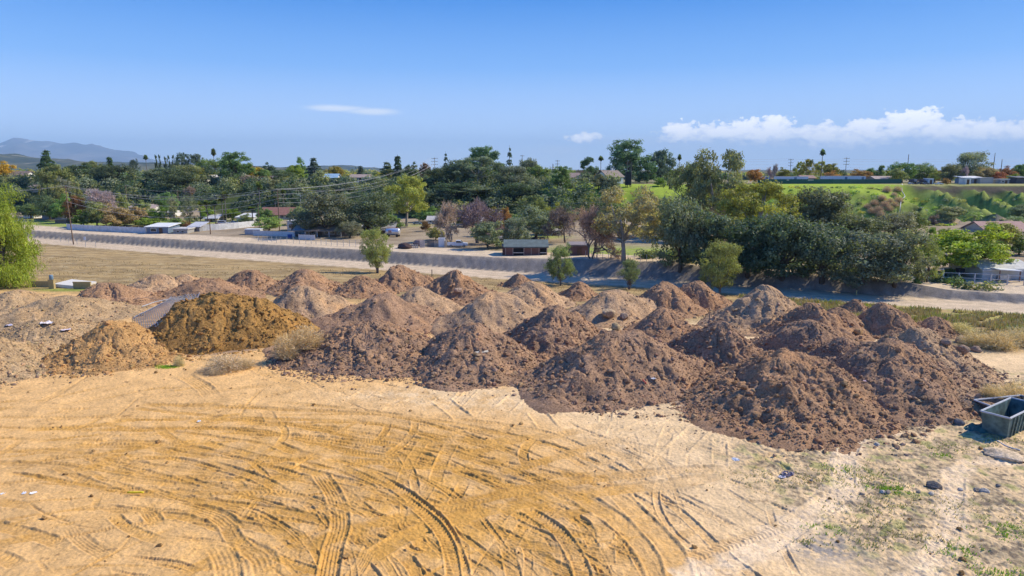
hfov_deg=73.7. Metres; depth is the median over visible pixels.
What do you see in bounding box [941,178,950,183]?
shrub
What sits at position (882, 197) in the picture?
straw tuft
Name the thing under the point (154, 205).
power line
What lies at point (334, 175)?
house
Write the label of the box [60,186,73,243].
power pole
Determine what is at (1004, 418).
metal skip
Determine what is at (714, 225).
oak tree
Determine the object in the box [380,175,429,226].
eucalyptus tree
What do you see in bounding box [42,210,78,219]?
barn
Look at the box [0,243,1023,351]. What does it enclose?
dry field
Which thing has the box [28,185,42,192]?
house
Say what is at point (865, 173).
broadleaf tree
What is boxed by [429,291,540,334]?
dirt pile
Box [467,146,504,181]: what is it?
pine tree
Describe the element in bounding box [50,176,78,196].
shrub
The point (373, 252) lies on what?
young tree
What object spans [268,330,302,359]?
dry bush
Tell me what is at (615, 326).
boulder
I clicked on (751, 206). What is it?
eucalyptus tree
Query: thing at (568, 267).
young tree
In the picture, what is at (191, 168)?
oak tree
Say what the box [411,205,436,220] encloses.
broadleaf tree
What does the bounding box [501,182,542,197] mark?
oak tree
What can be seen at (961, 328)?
dry bush
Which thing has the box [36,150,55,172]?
conifer tree
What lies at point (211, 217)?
house
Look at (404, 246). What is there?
brush heap
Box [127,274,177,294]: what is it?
dirt pile
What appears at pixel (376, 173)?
woods
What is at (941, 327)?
dirt pile
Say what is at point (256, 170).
broadleaf tree
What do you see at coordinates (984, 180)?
shed
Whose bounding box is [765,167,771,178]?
bare tree
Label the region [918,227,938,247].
poplar tree
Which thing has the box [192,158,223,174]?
oak tree
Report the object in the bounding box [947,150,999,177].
oak tree
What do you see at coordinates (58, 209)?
broadleaf tree
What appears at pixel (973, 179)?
shed
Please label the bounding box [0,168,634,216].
hillside brush
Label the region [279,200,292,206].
shrub
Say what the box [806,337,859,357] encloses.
dirt pile
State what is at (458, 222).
broadleaf tree
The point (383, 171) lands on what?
conifer tree
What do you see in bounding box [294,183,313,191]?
shrub
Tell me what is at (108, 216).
broadleaf tree
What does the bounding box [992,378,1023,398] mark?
dry bush
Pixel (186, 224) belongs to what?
shrub
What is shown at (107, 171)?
oak tree
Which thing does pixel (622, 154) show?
pine tree
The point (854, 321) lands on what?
dirt pile
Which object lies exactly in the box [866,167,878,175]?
broadleaf tree
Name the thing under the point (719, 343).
dirt pile
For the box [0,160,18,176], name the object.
broadleaf tree
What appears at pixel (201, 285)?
dirt pile
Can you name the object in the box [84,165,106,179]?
broadleaf tree
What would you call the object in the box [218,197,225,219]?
palm tree
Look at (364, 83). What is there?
sky
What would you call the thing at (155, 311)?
pile
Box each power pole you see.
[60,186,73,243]
[273,189,280,230]
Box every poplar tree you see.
[127,158,140,178]
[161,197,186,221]
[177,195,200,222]
[297,157,307,178]
[916,237,945,281]
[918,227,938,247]
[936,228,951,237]
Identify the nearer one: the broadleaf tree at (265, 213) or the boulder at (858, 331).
the boulder at (858, 331)
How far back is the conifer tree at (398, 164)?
312.17 m
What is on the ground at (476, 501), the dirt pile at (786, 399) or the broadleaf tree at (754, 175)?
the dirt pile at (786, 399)
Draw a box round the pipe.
[997,440,1019,450]
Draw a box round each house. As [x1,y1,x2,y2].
[3,171,34,180]
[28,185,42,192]
[148,204,159,211]
[165,209,181,215]
[202,214,225,221]
[262,207,295,218]
[292,224,349,236]
[324,174,340,180]
[349,174,371,181]
[426,216,444,223]
[550,228,562,235]
[569,173,588,182]
[594,168,624,183]
[798,175,816,178]
[866,176,893,178]
[959,221,1023,232]
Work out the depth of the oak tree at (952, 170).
294.05 m
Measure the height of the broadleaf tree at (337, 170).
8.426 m
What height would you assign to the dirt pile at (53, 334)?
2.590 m
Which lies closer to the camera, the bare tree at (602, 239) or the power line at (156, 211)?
the bare tree at (602, 239)
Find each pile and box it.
[0,289,53,311]
[0,295,153,329]
[0,315,120,348]
[0,336,58,386]
[40,320,191,377]
[77,282,163,304]
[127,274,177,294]
[132,292,199,327]
[145,292,319,360]
[154,277,265,304]
[174,273,199,284]
[224,269,279,292]
[262,268,344,296]
[262,320,434,381]
[273,285,354,318]
[309,291,448,334]
[331,275,399,298]
[374,265,433,291]
[392,322,545,392]
[400,286,462,312]
[424,269,496,305]
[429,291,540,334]
[496,273,530,288]
[503,304,606,360]
[506,281,576,310]
[507,329,716,417]
[557,281,597,301]
[565,289,656,328]
[623,305,702,341]
[638,281,715,318]
[664,320,762,368]
[669,347,939,451]
[671,398,719,422]
[679,280,732,311]
[693,284,799,336]
[749,302,875,341]
[750,319,847,352]
[765,434,861,454]
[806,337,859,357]
[817,338,986,426]
[827,307,871,336]
[836,299,868,314]
[857,302,925,338]
[876,326,1014,390]
[917,316,973,338]
[956,386,995,418]
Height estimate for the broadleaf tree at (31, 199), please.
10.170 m
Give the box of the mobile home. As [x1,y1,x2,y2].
[948,259,1023,279]
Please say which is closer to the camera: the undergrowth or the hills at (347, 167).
the undergrowth
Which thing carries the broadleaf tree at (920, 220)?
on the valley ground at (411, 233)
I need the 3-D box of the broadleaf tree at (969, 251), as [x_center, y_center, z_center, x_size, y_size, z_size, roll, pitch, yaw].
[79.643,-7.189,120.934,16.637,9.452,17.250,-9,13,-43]
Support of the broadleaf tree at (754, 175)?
on the terrain at (651, 182)
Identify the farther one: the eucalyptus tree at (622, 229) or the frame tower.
the frame tower
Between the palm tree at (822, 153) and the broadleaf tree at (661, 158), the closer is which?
the broadleaf tree at (661, 158)
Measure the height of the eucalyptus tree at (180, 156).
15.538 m
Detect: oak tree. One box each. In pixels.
[33,194,60,219]
[93,163,135,182]
[157,167,198,187]
[169,164,211,181]
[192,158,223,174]
[271,169,295,180]
[286,188,357,228]
[291,210,323,228]
[332,190,398,229]
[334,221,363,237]
[404,192,448,203]
[422,163,463,182]
[429,182,474,195]
[446,158,474,178]
[450,156,501,184]
[457,185,499,193]
[491,164,530,183]
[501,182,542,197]
[502,216,531,239]
[509,203,554,237]
[518,158,538,176]
[649,191,710,272]
[675,208,753,275]
[706,213,789,277]
[739,210,830,281]
[779,219,870,284]
[782,200,817,223]
[786,185,862,228]
[814,227,916,288]
[827,212,892,238]
[856,227,941,287]
[871,210,922,241]
[887,162,919,182]
[913,162,942,178]
[938,164,965,181]
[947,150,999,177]
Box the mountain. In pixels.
[0,138,192,163]
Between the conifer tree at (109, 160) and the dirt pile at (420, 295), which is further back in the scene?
the conifer tree at (109, 160)
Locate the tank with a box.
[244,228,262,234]
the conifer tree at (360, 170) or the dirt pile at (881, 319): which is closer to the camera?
the dirt pile at (881, 319)
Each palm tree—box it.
[196,201,202,221]
[203,200,209,223]
[210,201,217,222]
[211,148,215,169]
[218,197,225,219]
[220,191,228,221]
[246,206,255,218]
[255,181,262,201]
[281,188,285,202]
[819,149,825,173]
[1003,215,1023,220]
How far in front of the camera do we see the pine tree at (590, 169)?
342.23 m
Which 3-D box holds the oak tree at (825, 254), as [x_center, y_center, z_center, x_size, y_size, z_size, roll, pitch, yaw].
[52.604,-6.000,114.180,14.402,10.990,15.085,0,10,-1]
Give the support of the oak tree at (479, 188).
on the hillside
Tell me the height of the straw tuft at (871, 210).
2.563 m
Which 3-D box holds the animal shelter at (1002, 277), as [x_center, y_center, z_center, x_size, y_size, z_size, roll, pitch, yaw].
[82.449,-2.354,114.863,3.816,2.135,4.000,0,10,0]
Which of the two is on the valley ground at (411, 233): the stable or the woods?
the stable
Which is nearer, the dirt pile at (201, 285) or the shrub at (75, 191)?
the dirt pile at (201, 285)
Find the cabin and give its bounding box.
[23,211,41,217]
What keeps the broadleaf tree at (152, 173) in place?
on the hillside
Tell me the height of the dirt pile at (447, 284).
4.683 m
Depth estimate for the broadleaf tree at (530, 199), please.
223.13 m
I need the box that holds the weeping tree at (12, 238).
[0,179,49,288]
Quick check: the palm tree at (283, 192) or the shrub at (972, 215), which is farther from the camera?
the palm tree at (283, 192)
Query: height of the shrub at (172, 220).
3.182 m
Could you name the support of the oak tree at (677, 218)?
on the embankment
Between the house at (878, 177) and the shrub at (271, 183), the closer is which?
the shrub at (271, 183)
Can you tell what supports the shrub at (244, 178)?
on the hillside
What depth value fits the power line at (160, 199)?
188.59 m
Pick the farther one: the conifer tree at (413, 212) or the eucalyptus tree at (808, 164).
the eucalyptus tree at (808, 164)
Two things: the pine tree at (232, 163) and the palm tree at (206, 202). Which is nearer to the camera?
the palm tree at (206, 202)
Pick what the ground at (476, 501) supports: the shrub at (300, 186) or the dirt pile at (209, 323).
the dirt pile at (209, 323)
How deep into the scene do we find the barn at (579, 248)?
139.92 m
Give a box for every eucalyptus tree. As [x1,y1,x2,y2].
[173,152,191,171]
[184,153,205,172]
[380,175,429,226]
[588,185,663,261]
[662,160,725,215]
[674,148,757,217]
[714,176,801,230]
[792,161,804,175]
[801,159,817,174]
[814,160,825,176]
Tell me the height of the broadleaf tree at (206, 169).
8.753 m
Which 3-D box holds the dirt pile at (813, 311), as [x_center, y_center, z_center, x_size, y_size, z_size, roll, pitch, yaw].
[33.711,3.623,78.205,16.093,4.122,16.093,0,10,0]
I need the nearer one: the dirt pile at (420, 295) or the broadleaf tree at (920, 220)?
the dirt pile at (420, 295)
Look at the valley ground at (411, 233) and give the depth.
183.78 m
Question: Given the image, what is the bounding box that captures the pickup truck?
[447,240,467,246]
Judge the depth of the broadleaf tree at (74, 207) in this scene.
229.70 m
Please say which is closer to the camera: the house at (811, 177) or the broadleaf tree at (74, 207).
the broadleaf tree at (74, 207)
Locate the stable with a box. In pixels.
[503,239,548,255]
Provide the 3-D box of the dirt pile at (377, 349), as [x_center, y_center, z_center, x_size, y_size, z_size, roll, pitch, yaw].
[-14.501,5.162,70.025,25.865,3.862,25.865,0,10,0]
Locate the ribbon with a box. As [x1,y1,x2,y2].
[127,491,143,492]
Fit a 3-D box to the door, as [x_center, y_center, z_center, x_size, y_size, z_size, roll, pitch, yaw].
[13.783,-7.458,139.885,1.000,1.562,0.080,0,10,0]
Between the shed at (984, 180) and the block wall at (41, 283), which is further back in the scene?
the shed at (984, 180)
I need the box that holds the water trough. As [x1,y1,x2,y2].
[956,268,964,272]
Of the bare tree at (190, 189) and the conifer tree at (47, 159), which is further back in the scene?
the conifer tree at (47, 159)
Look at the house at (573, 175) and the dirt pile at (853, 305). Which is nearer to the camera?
the dirt pile at (853, 305)
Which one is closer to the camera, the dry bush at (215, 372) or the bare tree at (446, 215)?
the dry bush at (215, 372)
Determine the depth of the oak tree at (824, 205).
153.40 m
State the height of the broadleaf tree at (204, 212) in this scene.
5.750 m
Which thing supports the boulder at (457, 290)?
on the dirt pile at (447, 284)
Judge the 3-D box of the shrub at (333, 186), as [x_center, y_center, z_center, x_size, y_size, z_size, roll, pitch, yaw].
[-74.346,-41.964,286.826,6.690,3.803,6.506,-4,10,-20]
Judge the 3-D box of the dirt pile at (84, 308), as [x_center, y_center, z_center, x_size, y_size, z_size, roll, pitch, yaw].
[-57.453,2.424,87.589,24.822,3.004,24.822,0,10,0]
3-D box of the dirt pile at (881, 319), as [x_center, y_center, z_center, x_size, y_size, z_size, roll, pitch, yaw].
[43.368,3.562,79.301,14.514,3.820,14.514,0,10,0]
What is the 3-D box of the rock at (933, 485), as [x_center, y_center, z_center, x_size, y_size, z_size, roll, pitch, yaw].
[24.863,11.658,40.198,0.682,0.527,0.848,-7,12,-36]
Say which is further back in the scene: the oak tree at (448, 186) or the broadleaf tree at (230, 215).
the oak tree at (448, 186)
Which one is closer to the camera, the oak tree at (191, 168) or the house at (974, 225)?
the house at (974, 225)
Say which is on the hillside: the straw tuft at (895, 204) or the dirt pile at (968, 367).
the straw tuft at (895, 204)
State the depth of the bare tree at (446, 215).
168.74 m
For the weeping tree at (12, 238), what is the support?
on the dry field
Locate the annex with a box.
[286,220,294,230]
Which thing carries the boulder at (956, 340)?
on the dry field
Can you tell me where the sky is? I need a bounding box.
[0,0,1023,169]
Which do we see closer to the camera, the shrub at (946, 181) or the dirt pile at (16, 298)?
the dirt pile at (16, 298)
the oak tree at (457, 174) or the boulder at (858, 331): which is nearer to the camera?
the boulder at (858, 331)
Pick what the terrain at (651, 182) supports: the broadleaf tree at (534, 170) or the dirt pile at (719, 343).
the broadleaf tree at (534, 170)
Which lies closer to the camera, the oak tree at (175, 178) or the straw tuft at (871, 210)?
the straw tuft at (871, 210)
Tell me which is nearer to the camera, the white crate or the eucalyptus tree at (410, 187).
the white crate
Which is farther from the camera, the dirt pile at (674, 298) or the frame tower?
the frame tower
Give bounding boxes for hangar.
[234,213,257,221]
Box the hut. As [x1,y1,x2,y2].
[993,179,1009,183]
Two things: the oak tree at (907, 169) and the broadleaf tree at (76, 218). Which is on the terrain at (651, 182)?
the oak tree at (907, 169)
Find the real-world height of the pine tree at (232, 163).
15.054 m
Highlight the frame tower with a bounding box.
[624,161,631,186]
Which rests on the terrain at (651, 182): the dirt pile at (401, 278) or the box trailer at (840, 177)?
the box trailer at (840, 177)
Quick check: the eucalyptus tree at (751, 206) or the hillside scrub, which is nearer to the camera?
the eucalyptus tree at (751, 206)
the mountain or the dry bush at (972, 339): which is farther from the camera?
the mountain
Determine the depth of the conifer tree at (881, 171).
339.23 m
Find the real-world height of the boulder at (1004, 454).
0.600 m
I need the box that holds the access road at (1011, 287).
[10,225,1023,293]
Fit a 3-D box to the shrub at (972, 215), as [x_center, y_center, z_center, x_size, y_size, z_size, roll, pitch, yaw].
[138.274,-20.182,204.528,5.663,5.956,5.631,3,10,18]
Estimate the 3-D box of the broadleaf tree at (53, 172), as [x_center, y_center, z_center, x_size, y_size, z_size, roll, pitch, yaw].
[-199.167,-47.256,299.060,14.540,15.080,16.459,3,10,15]
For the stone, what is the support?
on the ground at (476, 501)
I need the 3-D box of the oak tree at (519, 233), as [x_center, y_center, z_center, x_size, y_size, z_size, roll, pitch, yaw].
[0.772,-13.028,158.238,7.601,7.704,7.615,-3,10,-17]
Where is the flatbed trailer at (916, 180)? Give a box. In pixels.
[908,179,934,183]
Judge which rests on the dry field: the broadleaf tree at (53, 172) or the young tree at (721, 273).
the young tree at (721, 273)
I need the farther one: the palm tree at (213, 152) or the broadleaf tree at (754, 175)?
the palm tree at (213, 152)
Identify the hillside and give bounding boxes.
[0,182,1023,223]
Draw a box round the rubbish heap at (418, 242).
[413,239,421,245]
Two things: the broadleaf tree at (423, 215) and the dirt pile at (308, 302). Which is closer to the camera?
the dirt pile at (308, 302)
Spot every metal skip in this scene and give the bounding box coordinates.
[973,394,1023,407]
[980,397,1023,437]
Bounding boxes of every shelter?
[989,267,1022,281]
[1008,176,1023,183]
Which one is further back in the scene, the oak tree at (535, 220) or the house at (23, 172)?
the house at (23, 172)
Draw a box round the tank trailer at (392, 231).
[385,228,399,236]
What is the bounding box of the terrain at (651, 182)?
[121,170,1023,185]
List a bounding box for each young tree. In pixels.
[359,226,393,272]
[542,242,577,285]
[616,257,641,288]
[698,238,743,294]
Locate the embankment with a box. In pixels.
[21,229,1023,303]
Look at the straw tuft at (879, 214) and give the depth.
229.26 m
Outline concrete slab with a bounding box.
[55,279,95,287]
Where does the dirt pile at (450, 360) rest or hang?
on the ground at (476, 501)
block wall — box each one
[31,281,48,286]
[72,282,90,288]
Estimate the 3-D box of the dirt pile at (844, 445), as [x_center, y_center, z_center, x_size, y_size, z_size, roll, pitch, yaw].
[20.285,9.873,50.038,12.151,0.943,12.151,0,10,0]
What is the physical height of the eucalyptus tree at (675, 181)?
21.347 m
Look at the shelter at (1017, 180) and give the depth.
281.18 m
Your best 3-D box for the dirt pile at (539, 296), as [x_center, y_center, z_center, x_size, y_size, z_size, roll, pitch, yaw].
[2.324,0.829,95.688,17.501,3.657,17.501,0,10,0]
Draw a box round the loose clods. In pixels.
[0,357,1023,575]
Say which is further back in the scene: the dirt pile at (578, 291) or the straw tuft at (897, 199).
the straw tuft at (897, 199)
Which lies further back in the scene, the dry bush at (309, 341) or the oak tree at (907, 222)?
the oak tree at (907, 222)
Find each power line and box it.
[62,185,268,196]
[65,191,276,205]
[67,186,276,199]
[68,197,274,211]
[69,202,271,217]
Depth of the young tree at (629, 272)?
114.56 m
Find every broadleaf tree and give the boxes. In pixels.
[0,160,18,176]
[14,203,41,218]
[27,191,47,210]
[33,164,75,192]
[47,193,72,217]
[61,194,86,218]
[62,162,92,178]
[68,209,94,224]
[80,161,101,168]
[80,201,106,225]
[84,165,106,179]
[97,203,138,224]
[111,192,129,209]
[126,206,149,224]
[135,199,152,214]
[141,167,168,182]
[142,205,167,221]
[153,191,179,214]
[192,165,216,174]
[198,206,216,218]
[221,209,240,220]
[248,167,263,179]
[253,169,271,179]
[255,206,277,221]
[261,162,275,172]
[285,164,306,181]
[286,206,307,219]
[327,165,344,175]
[331,206,359,223]
[363,176,380,181]
[379,211,404,227]
[404,162,418,177]
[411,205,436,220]
[418,163,429,177]
[425,225,444,239]
[450,215,477,226]
[499,206,511,228]
[510,213,529,222]
[517,193,547,216]
[526,165,550,178]
[542,201,562,228]
[580,170,592,181]
[589,173,607,188]
[600,176,620,188]
[647,148,676,178]
[663,168,678,179]
[746,169,765,183]
[776,166,790,175]
[823,163,844,175]
[824,170,839,175]
[845,168,873,177]
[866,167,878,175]
[889,167,909,179]
[903,211,930,231]
[913,222,1018,267]
[929,168,940,180]
[972,166,998,176]
[974,221,1021,251]
[998,165,1018,176]
[1006,232,1023,254]
[1010,164,1023,176]
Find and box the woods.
[9,167,956,180]
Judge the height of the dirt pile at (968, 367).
4.558 m
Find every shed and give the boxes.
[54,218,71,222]
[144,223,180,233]
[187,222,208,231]
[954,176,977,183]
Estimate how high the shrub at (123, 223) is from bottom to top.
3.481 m
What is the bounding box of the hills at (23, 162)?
[0,154,325,170]
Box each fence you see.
[66,223,145,232]
[200,220,253,230]
[258,235,356,245]
[585,251,646,260]
[758,179,901,183]
[944,272,1023,284]
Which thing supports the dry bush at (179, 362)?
on the ground at (476, 501)
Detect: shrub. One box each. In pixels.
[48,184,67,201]
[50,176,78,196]
[71,181,83,201]
[108,216,137,226]
[133,218,164,225]
[164,218,186,226]
[180,221,190,226]
[235,214,255,221]
[240,175,257,183]
[252,217,285,230]
[263,179,281,188]
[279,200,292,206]
[285,182,300,192]
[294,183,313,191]
[330,184,339,190]
[340,182,354,189]
[419,221,430,230]
[469,220,504,247]
[653,178,666,185]
[928,213,939,224]
[934,206,974,220]
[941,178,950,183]
[964,211,983,221]
[992,171,1007,179]
[1007,204,1023,215]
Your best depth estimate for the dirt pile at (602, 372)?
57.29 m
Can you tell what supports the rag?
on the ground at (476, 501)
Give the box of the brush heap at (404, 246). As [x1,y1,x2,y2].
[398,243,411,248]
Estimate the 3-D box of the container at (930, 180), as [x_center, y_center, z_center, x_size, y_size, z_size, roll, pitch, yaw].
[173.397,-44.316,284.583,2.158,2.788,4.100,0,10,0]
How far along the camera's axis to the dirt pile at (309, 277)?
104.67 m
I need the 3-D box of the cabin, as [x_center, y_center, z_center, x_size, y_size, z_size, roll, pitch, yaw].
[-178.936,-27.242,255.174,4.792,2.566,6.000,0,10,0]
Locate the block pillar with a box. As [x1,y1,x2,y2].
[47,279,55,288]
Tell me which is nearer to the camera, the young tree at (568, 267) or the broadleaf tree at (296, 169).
the young tree at (568, 267)
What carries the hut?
on the terrain at (651, 182)
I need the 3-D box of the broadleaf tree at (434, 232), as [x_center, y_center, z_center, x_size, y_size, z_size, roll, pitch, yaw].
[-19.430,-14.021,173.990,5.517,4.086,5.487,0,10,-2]
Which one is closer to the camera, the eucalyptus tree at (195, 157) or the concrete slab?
the concrete slab
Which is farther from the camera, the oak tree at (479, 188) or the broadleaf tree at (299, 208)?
the oak tree at (479, 188)
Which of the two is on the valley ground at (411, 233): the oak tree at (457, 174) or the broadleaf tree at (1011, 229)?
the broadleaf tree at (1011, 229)
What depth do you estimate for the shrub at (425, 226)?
199.09 m
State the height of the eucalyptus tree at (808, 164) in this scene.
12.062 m
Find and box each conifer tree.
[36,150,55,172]
[106,157,115,172]
[304,158,322,180]
[356,166,363,173]
[379,161,393,178]
[390,154,404,180]
[408,194,423,215]
[443,151,447,167]
[506,145,513,175]
[875,165,884,175]
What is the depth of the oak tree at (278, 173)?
320.68 m
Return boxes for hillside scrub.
[753,185,1023,225]
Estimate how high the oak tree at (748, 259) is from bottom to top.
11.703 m
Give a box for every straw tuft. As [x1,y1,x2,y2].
[867,206,877,213]
[869,199,878,204]
[873,205,885,210]
[876,209,885,215]
[878,194,885,199]
[879,200,890,206]
[881,185,892,191]
[884,205,894,210]
[891,201,901,206]
[893,185,902,190]
[894,196,903,201]
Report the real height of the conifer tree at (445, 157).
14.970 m
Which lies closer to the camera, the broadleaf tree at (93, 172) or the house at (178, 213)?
the house at (178, 213)
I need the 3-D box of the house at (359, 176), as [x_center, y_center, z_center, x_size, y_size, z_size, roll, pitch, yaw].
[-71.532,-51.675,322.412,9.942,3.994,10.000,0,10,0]
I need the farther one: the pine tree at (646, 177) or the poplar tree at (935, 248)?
the pine tree at (646, 177)
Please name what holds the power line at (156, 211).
attached to the power pole at (65, 187)
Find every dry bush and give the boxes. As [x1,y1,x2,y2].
[172,355,186,366]
[199,352,249,374]
[204,367,227,376]
[236,357,258,368]
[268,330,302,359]
[285,324,331,350]
[950,321,977,333]
[953,328,993,347]
[975,329,1023,351]
[977,383,1005,398]
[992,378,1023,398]
[1000,325,1023,346]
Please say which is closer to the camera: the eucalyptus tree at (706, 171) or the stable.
the stable
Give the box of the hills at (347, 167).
[306,165,380,169]
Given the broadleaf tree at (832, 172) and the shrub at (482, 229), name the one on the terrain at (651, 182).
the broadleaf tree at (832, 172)
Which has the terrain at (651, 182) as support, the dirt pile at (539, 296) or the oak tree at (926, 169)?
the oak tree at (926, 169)
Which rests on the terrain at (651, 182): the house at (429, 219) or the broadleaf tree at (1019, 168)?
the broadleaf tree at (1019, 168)
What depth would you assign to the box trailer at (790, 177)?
294.19 m
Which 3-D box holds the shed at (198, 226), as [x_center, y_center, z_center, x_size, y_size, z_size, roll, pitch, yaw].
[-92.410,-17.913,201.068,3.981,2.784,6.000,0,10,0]
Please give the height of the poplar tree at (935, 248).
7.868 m
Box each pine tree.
[217,151,257,180]
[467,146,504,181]
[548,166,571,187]
[580,157,598,175]
[606,138,657,182]
[636,163,658,182]
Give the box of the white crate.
[438,238,444,246]
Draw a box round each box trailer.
[774,176,808,178]
[820,176,861,178]
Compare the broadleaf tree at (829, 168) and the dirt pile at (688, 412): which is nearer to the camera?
the dirt pile at (688, 412)
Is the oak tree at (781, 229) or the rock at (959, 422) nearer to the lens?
the rock at (959, 422)
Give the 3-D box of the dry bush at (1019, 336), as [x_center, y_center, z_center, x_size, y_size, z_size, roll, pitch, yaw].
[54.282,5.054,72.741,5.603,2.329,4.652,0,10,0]
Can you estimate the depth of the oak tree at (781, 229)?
113.46 m
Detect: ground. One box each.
[0,287,1023,575]
[10,206,1023,281]
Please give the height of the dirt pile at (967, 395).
1.523 m
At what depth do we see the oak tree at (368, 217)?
187.40 m
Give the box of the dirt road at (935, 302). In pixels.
[26,234,1023,313]
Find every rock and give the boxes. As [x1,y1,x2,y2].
[926,481,942,489]
[954,418,965,425]
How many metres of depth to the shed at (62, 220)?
229.24 m
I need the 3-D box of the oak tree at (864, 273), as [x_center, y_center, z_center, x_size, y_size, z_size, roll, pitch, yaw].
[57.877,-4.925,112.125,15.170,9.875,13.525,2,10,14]
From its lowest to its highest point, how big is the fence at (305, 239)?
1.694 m
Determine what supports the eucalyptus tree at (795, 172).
on the terrain at (651, 182)
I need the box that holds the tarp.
[963,423,988,432]
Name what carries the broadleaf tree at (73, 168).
on the hillside
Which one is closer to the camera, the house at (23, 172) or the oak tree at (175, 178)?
the oak tree at (175, 178)
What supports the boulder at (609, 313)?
on the dirt pile at (636, 308)
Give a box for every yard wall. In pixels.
[253,231,294,236]
[298,234,314,239]
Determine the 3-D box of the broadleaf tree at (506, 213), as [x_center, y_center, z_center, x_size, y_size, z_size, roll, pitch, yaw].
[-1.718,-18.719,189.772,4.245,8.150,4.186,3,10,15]
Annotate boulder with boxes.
[454,288,461,292]
[602,309,615,317]
[611,323,620,329]
[620,313,627,319]
[854,329,862,334]
[940,338,951,345]
[955,336,963,343]
[957,345,969,354]
[970,345,981,352]
[983,447,1023,461]
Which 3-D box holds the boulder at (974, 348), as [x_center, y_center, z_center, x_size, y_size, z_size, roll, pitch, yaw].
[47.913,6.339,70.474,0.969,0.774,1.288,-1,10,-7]
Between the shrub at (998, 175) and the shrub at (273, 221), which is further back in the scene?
the shrub at (998, 175)
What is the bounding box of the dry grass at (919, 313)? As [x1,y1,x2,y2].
[739,293,1023,335]
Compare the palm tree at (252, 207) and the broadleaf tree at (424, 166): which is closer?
the palm tree at (252, 207)
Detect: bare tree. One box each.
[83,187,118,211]
[182,186,196,197]
[432,200,459,241]
[453,196,506,242]
[541,205,576,242]
[563,203,621,258]
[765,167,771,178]
[771,164,777,177]
[958,166,968,177]
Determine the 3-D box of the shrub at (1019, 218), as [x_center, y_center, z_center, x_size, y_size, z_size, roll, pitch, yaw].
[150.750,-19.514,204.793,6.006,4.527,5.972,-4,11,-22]
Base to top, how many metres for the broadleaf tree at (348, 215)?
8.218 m
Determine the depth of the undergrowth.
113.66 m
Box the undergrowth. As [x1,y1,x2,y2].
[634,249,1004,290]
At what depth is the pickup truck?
157.98 m
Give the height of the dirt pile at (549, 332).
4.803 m
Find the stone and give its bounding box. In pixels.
[979,488,989,493]
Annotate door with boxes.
[577,248,581,254]
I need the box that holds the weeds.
[154,363,1023,575]
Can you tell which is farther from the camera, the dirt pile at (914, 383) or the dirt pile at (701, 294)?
the dirt pile at (701, 294)
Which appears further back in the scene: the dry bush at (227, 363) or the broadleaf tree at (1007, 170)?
the broadleaf tree at (1007, 170)
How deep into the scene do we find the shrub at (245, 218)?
223.43 m
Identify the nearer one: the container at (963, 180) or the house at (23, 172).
the container at (963, 180)
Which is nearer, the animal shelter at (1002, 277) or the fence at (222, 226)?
the animal shelter at (1002, 277)
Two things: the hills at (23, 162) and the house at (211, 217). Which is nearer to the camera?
the house at (211, 217)
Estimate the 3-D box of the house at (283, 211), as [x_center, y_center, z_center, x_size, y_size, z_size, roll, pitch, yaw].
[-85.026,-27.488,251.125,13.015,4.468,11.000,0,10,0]
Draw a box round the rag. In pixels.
[782,471,793,476]
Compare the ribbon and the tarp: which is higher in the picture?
the tarp
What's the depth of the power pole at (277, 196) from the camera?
196.87 m
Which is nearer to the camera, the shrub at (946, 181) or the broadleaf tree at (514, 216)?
the broadleaf tree at (514, 216)
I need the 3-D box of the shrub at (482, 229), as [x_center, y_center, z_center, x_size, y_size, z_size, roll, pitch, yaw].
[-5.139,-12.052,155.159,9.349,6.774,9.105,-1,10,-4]
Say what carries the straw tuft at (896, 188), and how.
on the hillside
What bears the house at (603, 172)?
on the terrain at (651, 182)
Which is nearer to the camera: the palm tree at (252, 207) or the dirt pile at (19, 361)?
the dirt pile at (19, 361)
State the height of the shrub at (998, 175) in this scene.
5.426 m
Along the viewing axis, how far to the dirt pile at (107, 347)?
65.85 m
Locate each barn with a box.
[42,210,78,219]
[371,221,401,233]
[567,241,587,255]
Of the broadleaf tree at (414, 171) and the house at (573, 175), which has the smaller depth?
the house at (573, 175)
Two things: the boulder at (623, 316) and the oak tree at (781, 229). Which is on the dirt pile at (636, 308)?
the boulder at (623, 316)
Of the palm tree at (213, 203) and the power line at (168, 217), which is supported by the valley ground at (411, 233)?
the palm tree at (213, 203)
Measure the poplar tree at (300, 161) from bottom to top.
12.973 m
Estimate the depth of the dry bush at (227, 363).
63.60 m
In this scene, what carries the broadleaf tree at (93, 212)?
on the valley ground at (411, 233)
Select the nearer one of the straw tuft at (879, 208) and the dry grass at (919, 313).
the dry grass at (919, 313)
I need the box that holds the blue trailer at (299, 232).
[295,228,304,234]
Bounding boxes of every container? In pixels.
[923,178,933,183]
[959,177,970,183]

